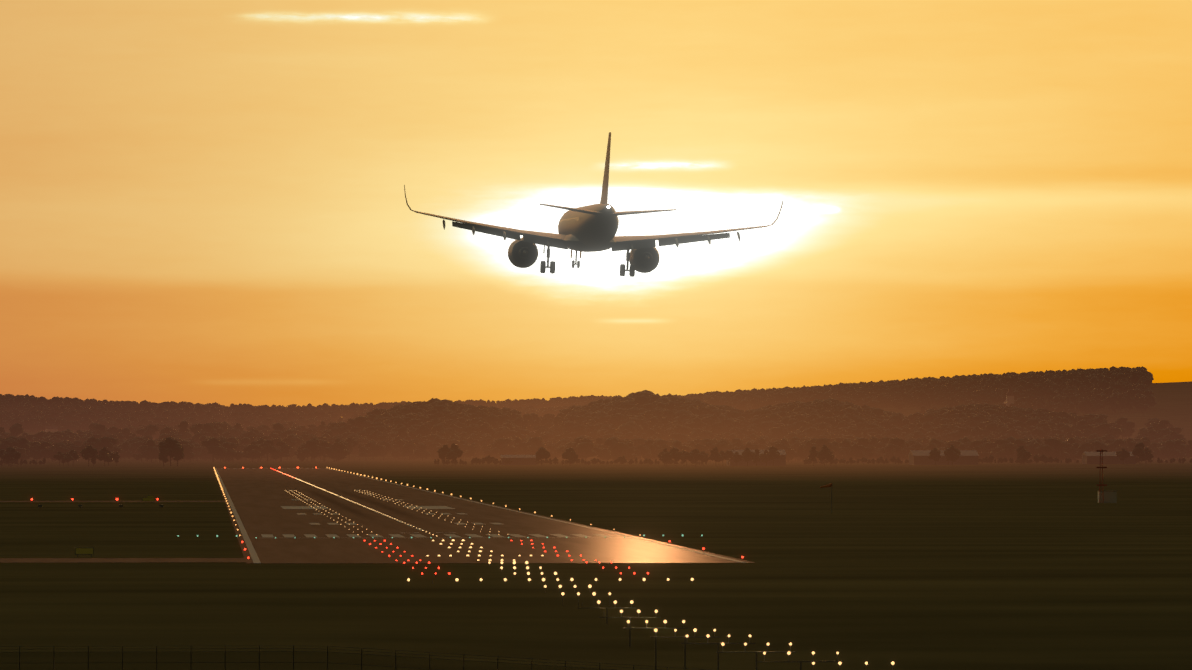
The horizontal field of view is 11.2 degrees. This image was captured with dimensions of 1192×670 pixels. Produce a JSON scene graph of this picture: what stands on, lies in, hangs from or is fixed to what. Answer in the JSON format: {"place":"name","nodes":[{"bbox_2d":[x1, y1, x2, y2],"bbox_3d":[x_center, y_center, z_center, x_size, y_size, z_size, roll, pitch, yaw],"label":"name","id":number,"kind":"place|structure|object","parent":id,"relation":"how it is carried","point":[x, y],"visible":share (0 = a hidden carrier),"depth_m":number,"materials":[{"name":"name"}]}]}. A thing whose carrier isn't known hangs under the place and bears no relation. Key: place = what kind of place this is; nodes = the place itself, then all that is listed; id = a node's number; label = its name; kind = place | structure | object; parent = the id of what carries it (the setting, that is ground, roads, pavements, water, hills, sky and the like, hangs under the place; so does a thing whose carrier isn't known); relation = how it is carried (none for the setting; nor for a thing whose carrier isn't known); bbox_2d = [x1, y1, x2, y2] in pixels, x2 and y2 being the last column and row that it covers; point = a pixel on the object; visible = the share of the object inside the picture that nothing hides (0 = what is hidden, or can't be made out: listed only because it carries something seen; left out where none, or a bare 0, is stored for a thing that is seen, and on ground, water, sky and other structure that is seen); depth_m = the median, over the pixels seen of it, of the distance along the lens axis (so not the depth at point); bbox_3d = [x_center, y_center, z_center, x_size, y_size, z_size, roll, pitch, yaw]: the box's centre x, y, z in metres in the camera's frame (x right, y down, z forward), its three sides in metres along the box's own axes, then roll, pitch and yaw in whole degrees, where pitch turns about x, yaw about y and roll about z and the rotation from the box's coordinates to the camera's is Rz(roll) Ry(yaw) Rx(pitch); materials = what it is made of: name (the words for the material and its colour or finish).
{"place":"outdoors","nodes":[
{"label":"outdoors","id":0,"kind":"place"},
{"bbox_2d":[0,390,1182,454],"bbox_3d":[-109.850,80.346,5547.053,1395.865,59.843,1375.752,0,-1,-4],"label":"hill trees","id":1,"kind":"object","parent":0,"point":[663,412],"visible":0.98,"depth_m":5308.80,"materials":[{"name":"green plant"}]},
{"bbox_2d":[404,132,782,276],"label":"aircraft","id":2,"kind":"object","parent":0,"point":[592,228],"visible":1,"depth_m":577.68,"materials":[{"name":"grey paint"}]},
{"bbox_2d":[0,381,1191,669],"bbox_3d":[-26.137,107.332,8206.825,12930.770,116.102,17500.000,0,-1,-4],"label":"ground","id":3,"kind":"structure","parent":0,"point":[996,565],"depth_m":675.14,"materials":[{"name":"green plant"}]},
{"bbox_2d":[0,394,680,418],"bbox_3d":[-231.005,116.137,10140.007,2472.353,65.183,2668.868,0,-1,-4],"label":"ridge trees","id":4,"kind":"object","parent":3,"relation":"on","point":[21,405],"visible":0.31,"depth_m":9863.41,"materials":[{"name":"green plant"}]},
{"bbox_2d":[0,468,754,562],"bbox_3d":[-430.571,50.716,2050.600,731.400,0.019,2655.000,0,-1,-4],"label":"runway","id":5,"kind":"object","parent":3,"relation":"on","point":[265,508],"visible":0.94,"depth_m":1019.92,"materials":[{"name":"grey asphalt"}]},
{"bbox_2d":[280,472,436,535],"bbox_3d":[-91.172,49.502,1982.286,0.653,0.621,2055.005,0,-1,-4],"label":"runway centerline lights","id":6,"kind":"object","parent":5,"relation":"on","point":[340,496],"visible":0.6,"depth_m":1765.27},
{"bbox_2d":[285,490,508,534],"bbox_3d":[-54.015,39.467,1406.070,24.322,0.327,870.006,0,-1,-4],"label":"runway lights","id":7,"kind":"object","parent":5,"relation":"on","point":[373,494],"visible":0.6,"depth_m":1376.09},
{"bbox_2d":[213,467,640,535],"bbox_3d":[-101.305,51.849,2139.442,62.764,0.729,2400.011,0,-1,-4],"label":"runway edge lights","id":8,"kind":"object","parent":5,"relation":"on","point":[347,472],"visible":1,"depth_m":1957.85},
{"bbox_2d":[177,534,702,537],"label":"green lights","id":9,"kind":"object","parent":5,"relation":"on","point":[430,537],"visible":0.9,"depth_m":940.51},
{"bbox_2d":[31,468,893,664],"bbox_3d":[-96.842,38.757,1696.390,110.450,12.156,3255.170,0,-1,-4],"label":"lights","id":10,"kind":"object","parent":5,"relation":"on","point":[638,611],"depth_m":643.15},
{"bbox_2d":[38,483,831,556],"bbox_3d":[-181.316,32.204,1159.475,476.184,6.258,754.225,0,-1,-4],"label":"airfield furniture","id":11,"kind":"object","parent":3,"relation":"on","point":[84,551],"visible":0.88,"depth_m":1277.46,"materials":[{"name":"grey"}]},
{"bbox_2d":[17,385,1015,437],"bbox_3d":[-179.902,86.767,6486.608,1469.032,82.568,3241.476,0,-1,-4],"label":"village buildings","id":12,"kind":"structure","parent":3,"relation":"on","point":[1009,398],"depth_m":7117.33,"materials":[{"name":"grey"}]},
{"bbox_2d":[0,379,1191,461],"bbox_3d":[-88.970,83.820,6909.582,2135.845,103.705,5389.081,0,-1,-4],"label":"tree belts","id":13,"kind":"object","parent":3,"relation":"on","point":[39,445],"visible":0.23,"depth_m":5223.40,"materials":[{"name":"green plant"}]},
{"bbox_2d":[0,437,1191,466],"bbox_3d":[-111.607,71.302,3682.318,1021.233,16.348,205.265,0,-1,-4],"label":"trees","id":14,"kind":"object","parent":3,"relation":"on","point":[172,448],"visible":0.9,"depth_m":3681.63,"materials":[{"name":"green plant"}]},
{"bbox_2d":[81,414,1186,462],"bbox_3d":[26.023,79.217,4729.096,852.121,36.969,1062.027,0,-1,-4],"label":"valley trees","id":15,"kind":"object","parent":3,"relation":"on","point":[504,440],"visible":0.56,"depth_m":4637.32,"materials":[{"name":"green plant"}]},
{"bbox_2d":[408,563,892,669],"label":"approach lights","id":16,"kind":"object","parent":3,"relation":"on","point":[685,638],"visible":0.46,"depth_m":463.17,"materials":[{"name":"grey"}]},
{"bbox_2d":[500,450,1135,465],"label":"hangars","id":17,"kind":"structure","parent":3,"relation":"on","point":[920,457],"depth_m":3748.13,"materials":[{"name":"grey metal"}]},
{"bbox_2d":[1096,449,1106,502],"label":"antenna mast","id":18,"kind":"object","parent":3,"relation":"on","point":[1102,467],"visible":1,"depth_m":1477.41,"materials":[{"name":"red metal"}]},
{"bbox_2d":[1098,491,1116,502],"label":"equipment shed","id":19,"kind":"structure","parent":3,"relation":"on","point":[1110,496],"depth_m":1480.27,"materials":[{"name":"white"}]},
{"bbox_2d":[0,0,1191,406],"label":"sky","id":20,"kind":"structure","parent":0,"point":[202,201],"materials":[{"name":"orange"}]},
{"bbox_2d":[350,366,1156,418],"bbox_3d":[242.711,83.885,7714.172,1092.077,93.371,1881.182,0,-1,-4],"label":"hill trees","id":21,"kind":"object","parent":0,"point":[1070,398],"visible":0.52,"depth_m":7604.66,"materials":[{"name":"green plant"}]}
]}

